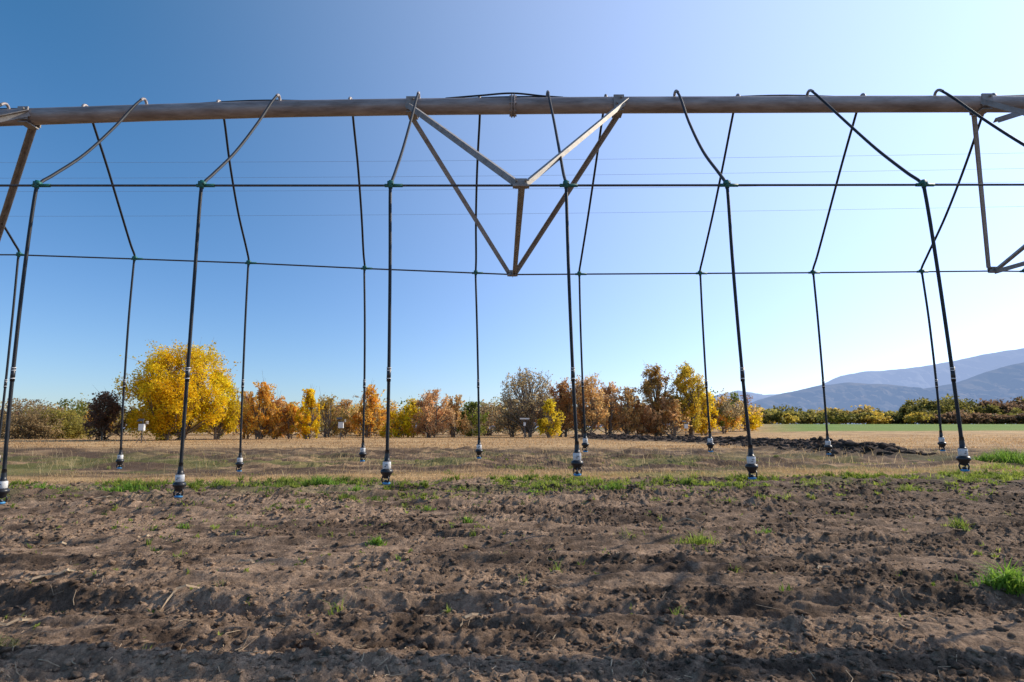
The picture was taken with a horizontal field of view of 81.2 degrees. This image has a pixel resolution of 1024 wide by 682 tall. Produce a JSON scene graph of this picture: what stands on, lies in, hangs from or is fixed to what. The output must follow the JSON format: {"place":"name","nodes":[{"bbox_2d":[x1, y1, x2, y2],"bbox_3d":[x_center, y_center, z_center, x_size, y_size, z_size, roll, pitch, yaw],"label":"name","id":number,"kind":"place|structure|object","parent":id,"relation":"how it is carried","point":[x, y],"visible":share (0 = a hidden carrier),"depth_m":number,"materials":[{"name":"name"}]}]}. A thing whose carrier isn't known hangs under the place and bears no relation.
{"place":"outdoors","nodes":[
{"label":"outdoors","id":0,"kind":"place"},
{"bbox_2d":[0,424,1023,681],"bbox_3d":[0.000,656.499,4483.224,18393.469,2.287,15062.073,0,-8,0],"label":"ground","id":1,"kind":"structure","parent":0,"point":[818,600],"depth_m":4.76,"materials":[{"name":"soil"}]},
{"bbox_2d":[0,398,66,438],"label":"bush","id":2,"kind":"object","parent":1,"relation":"on","point":[39,425],"visible":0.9,"depth_m":59.01,"materials":[{"name":"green plant"}]},
{"bbox_2d":[12,407,82,436],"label":"olive tree","id":3,"kind":"object","parent":1,"relation":"on","point":[43,415],"visible":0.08,"depth_m":68.84,"materials":[{"name":"green plant"}]},
{"bbox_2d":[30,408,95,438],"bbox_3d":[-46.016,8.437,61.594,6.794,3.834,6.234,-7,-11,39],"label":"olive tree","id":4,"kind":"object","parent":1,"relation":"on","point":[70,427],"visible":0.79,"depth_m":60.86,"materials":[{"name":"green plant"}]},
{"bbox_2d":[81,389,133,439],"bbox_3d":[-36.236,6.537,53.592,4.648,5.131,4.065,0,-8,0],"label":"russet tree","id":5,"kind":"object","parent":1,"relation":"on","point":[101,418],"visible":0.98,"depth_m":53.16,"materials":[{"name":"brown plant"}]},
{"bbox_2d":[136,419,148,442],"bbox_3d":[-26.946,6.560,43.431,0.757,1.810,0.633,-4,-9,23],"label":"field weather station","id":6,"kind":"object","parent":1,"relation":"on","point":[141,426],"visible":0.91,"depth_m":43.40,"materials":[{"name":"white plastic"}]},
{"bbox_2d":[111,339,240,440],"bbox_3d":[-30.401,4.548,55.296,10.162,10.598,9.441,-6,-10,35],"label":"yellow cottonwood tree","id":7,"kind":"object","parent":1,"relation":"on","point":[161,393],"visible":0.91,"depth_m":53.30,"materials":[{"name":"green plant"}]},
{"bbox_2d":[193,370,240,439],"bbox_3d":[-27.764,6.008,56.557,4.369,6.837,4.358,7,-11,-38],"label":"yellow cottonwood tree","id":8,"kind":"object","parent":1,"relation":"on","point":[227,425],"visible":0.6,"depth_m":56.28,"materials":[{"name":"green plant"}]},
{"bbox_2d":[231,391,264,438],"bbox_3d":[-27.191,7.740,61.631,3.794,5.234,3.391,-5,-10,33],"label":"orange aspen tree","id":9,"kind":"object","parent":1,"relation":"on","point":[246,398],"visible":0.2,"depth_m":61.23,"materials":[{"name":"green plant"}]},
{"bbox_2d":[240,373,282,438],"bbox_3d":[-25.093,6.481,59.583,4.614,7.187,3.698,0,-8,0],"label":"orange aspen tree","id":10,"kind":"object","parent":1,"relation":"on","point":[265,397],"visible":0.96,"depth_m":59.09,"materials":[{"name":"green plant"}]},
{"bbox_2d":[261,395,295,438],"bbox_3d":[-23.683,7.374,60.617,3.394,5.292,2.942,4,-9,-26],"label":"autumn tree","id":11,"kind":"object","parent":1,"relation":"on","point":[279,401],"visible":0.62,"depth_m":60.08,"materials":[{"name":"brown plant"}]},
{"bbox_2d":[276,401,303,438],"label":"tree","id":12,"kind":"object","parent":1,"relation":"on","point":[291,413],"visible":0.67,"depth_m":60.16,"materials":[{"name":"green plant"}]},
{"bbox_2d":[291,385,324,438],"bbox_3d":[-20.217,7.047,59.604,2.615,5.643,2.609,-7,-11,40],"label":"tree","id":13,"kind":"object","parent":1,"relation":"on","point":[309,425],"visible":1,"depth_m":59.36,"materials":[{"name":"yellow plant"}]},
{"bbox_2d":[311,387,350,436],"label":"olive tree","id":14,"kind":"object","parent":1,"relation":"on","point":[328,409],"visible":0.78,"depth_m":71.08,"materials":[{"name":"brown plant"}]},
{"bbox_2d":[337,417,345,439],"bbox_3d":[-16.446,8.416,57.316,0.892,2.160,0.644,-3,-9,21],"label":"field weather station","id":15,"kind":"object","parent":1,"relation":"on","point":[341,424],"visible":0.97,"depth_m":57.26,"materials":[{"name":"white plastic"}]},
{"bbox_2d":[326,398,362,436],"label":"autumn tree","id":16,"kind":"object","parent":1,"relation":"on","point":[346,404],"visible":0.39,"depth_m":74.29,"materials":[{"name":"brown plant"}]},
{"bbox_2d":[328,401,384,436],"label":"olive tree","id":17,"kind":"object","parent":1,"relation":"on","point":[353,408],"visible":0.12,"depth_m":79.02,"materials":[{"name":"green plant"}]},
{"bbox_2d":[349,378,385,436],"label":"orange aspen tree","id":18,"kind":"object","parent":1,"relation":"on","point":[372,401],"visible":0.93,"depth_m":72.25,"materials":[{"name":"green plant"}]},
{"bbox_2d":[360,407,394,435],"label":"tree","id":19,"kind":"object","parent":1,"relation":"on","point":[382,420],"visible":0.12,"depth_m":81.08,"materials":[{"name":"orange plant"}]},
{"bbox_2d":[0,387,763,434],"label":"distant woodland","id":20,"kind":"object","parent":1,"relation":"on","point":[724,409],"visible":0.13,"depth_m":92.46,"materials":[{"name":"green plant"}]},
{"bbox_2d":[379,410,417,437],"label":"yellow shrub","id":21,"kind":"object","parent":1,"relation":"on","point":[401,431],"visible":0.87,"depth_m":68.91,"materials":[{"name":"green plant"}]},
{"bbox_2d":[393,398,423,436],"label":"autumn tree","id":22,"kind":"object","parent":1,"relation":"on","point":[411,409],"visible":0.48,"depth_m":71.20,"materials":[{"name":"yellow plant"}]},
{"bbox_2d":[408,388,459,437],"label":"autumn tree","id":23,"kind":"object","parent":1,"relation":"on","point":[430,416],"visible":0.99,"depth_m":68.97,"materials":[{"name":"orange plant"}]},
{"bbox_2d":[436,394,475,436],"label":"autumn tree","id":24,"kind":"object","parent":1,"relation":"on","point":[463,428],"visible":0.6,"depth_m":73.16,"materials":[{"name":"brown plant"}]},
{"bbox_2d":[456,401,488,436],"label":"green tree","id":25,"kind":"object","parent":1,"relation":"on","point":[472,405],"visible":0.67,"depth_m":79.08,"materials":[{"name":"green plant"}]},
{"bbox_2d":[472,400,522,435],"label":"grey brown tree","id":26,"kind":"object","parent":1,"relation":"on","point":[490,415],"visible":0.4,"depth_m":86.79,"materials":[{"name":"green plant"}]},
{"bbox_2d":[2,450,1011,477],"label":"field weeds","id":27,"kind":"object","parent":1,"relation":"on","point":[571,467],"visible":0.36,"depth_m":16.41,"materials":[{"name":"green plant"}]},
{"bbox_2d":[0,487,1020,681],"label":"straw and twigs","id":28,"kind":"object","parent":1,"relation":"on","point":[169,597],"visible":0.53,"depth_m":3.29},
{"bbox_2d":[0,89,1023,504],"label":"pivot irrigation system","id":29,"kind":"object","parent":1,"relation":"on","point":[512,105],"visible":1,"depth_m":5.76,"materials":[{"name":"metal"}]},
{"bbox_2d":[0,434,1023,484],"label":"dry stubble","id":30,"kind":"object","parent":1,"relation":"on","point":[479,474],"visible":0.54,"depth_m":20.81,"materials":[{"name":"beige plant"}]},
{"bbox_2d":[0,445,1023,647],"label":"weed tufts","id":31,"kind":"object","parent":1,"relation":"on","point":[1011,580],"visible":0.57,"depth_m":6.47,"materials":[{"name":"green plant"}]},
{"bbox_2d":[0,480,1023,651],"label":"weed seedlings","id":32,"kind":"object","parent":1,"relation":"on","point":[525,579],"visible":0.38,"depth_m":6.07,"materials":[{"name":"green plant"}]},
{"bbox_2d":[0,478,1023,681],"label":"soil clods","id":33,"kind":"object","parent":1,"relation":"on","point":[106,646],"visible":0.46,"depth_m":3.70,"materials":[{"name":"brown soil"}]},
{"bbox_2d":[490,398,537,436],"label":"grey brown tree","id":34,"kind":"object","parent":1,"relation":"on","point":[510,432],"visible":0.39,"depth_m":74.98,"materials":[{"name":"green plant"}]},
{"bbox_2d":[520,418,528,438],"bbox_3d":[1.296,8.998,61.344,0.978,2.166,0.692,0,-8,0],"label":"field weather station","id":35,"kind":"object","parent":1,"relation":"on","point":[524,423],"visible":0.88,"depth_m":61.34,"materials":[{"name":"white plastic"}]},
{"bbox_2d":[493,367,563,436],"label":"tall sparse tree","id":36,"kind":"object","parent":1,"relation":"on","point":[529,406],"visible":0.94,"depth_m":72.94,"materials":[{"name":"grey plant"}]},
{"bbox_2d":[536,398,565,437],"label":"yellow shrub","id":37,"kind":"object","parent":1,"relation":"on","point":[545,425],"visible":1,"depth_m":67.17,"materials":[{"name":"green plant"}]},
{"bbox_2d":[543,377,582,436],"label":"tree","id":38,"kind":"object","parent":1,"relation":"on","point":[561,387],"visible":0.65,"depth_m":74.83,"materials":[{"name":"brown plant"}]},
{"bbox_2d":[560,373,612,433],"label":"tree","id":39,"kind":"object","parent":1,"relation":"on","point":[588,396],"visible":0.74,"depth_m":74.59,"materials":[{"name":"brown plant"}]},
{"bbox_2d":[587,381,632,434],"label":"autumn tree","id":40,"kind":"object","parent":1,"relation":"on","point":[609,390],"visible":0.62,"depth_m":77.26,"materials":[{"name":"brown plant"}]},
{"bbox_2d":[609,386,648,434],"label":"autumn tree","id":41,"kind":"object","parent":1,"relation":"on","point":[628,398],"visible":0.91,"depth_m":76.80,"materials":[{"name":"brown plant"}]},
{"bbox_2d":[615,399,659,435],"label":"autumn tree","id":42,"kind":"object","parent":1,"relation":"on","point":[637,406],"visible":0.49,"depth_m":77.88,"materials":[{"name":"brown plant"}]},
{"bbox_2d":[635,360,676,435],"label":"brown green tree","id":43,"kind":"object","parent":1,"relation":"on","point":[655,384],"visible":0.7,"depth_m":79.20,"materials":[{"name":"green plant"}]},
{"bbox_2d":[632,395,679,435],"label":"autumn tree","id":44,"kind":"object","parent":1,"relation":"on","point":[663,403],"visible":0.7,"depth_m":77.50,"materials":[{"name":"brown plant"}]},
{"bbox_2d":[655,395,691,435],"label":"autumn tree","id":45,"kind":"object","parent":1,"relation":"on","point":[673,405],"visible":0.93,"depth_m":77.06,"materials":[{"name":"brown plant"}]},
{"bbox_2d":[682,421,688,435],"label":"field weather station","id":46,"kind":"object","parent":1,"relation":"on","point":[685,425],"visible":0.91,"depth_m":73.06,"materials":[{"name":"white plastic"}]},
{"bbox_2d":[669,360,713,435],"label":"yellow green tree","id":47,"kind":"object","parent":1,"relation":"on","point":[687,399],"visible":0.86,"depth_m":78.86,"materials":[{"name":"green plant"}]},
{"bbox_2d":[694,391,720,435],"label":"yellow shrub","id":48,"kind":"object","parent":1,"relation":"on","point":[704,428],"visible":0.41,"depth_m":82.96,"materials":[{"name":"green plant"}]},
{"bbox_2d":[703,394,743,433],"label":"orange shrub","id":49,"kind":"object","parent":1,"relation":"on","point":[726,428],"visible":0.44,"depth_m":93.81,"materials":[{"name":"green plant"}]},
{"bbox_2d":[722,400,763,430],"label":"orange shrub","id":50,"kind":"object","parent":1,"relation":"on","point":[754,419],"visible":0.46,"depth_m":103.27,"materials":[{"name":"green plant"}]},
{"bbox_2d":[571,433,936,456],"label":"plowed soil berm","id":51,"kind":"structure","parent":1,"relation":"on","point":[889,448],"depth_m":28.80,"materials":[{"name":"brown soil"}]},
{"bbox_2d":[740,393,1023,423],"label":"distant shrubs","id":52,"kind":"object","parent":1,"relation":"on","point":[923,410],"visible":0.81,"depth_m":163.49,"materials":[{"name":"green plant"}]},
{"bbox_2d":[0,153,1023,215],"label":"power line","id":53,"kind":"object","parent":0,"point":[464,189],"visible":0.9,"depth_m":32.17,"materials":[{"name":"metal"}]},
{"bbox_2d":[0,0,1023,415],"label":"sky","id":54,"kind":"structure","parent":0,"point":[305,325],"materials":[{"name":"blue"}]},
{"bbox_2d":[1,467,1023,526],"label":"green grass","id":55,"kind":"structure","parent":0,"point":[1006,475],"depth_m":10.92,"materials":[{"name":"green plant"}]},
{"bbox_2d":[711,348,1023,406],"bbox_3d":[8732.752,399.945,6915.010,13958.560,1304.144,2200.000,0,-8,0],"label":"mountains","id":56,"kind":"structure","parent":0,"point":[923,376],"depth_m":7719.08,"materials":[{"name":"blue stone"}]},
{"bbox_2d":[748,362,1023,423],"bbox_3d":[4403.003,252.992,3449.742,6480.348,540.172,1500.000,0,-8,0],"label":"foothills","id":57,"kind":"structure","parent":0,"point":[1006,383],"depth_m":3770.52,"materials":[{"name":"blue stone"}]}
]}

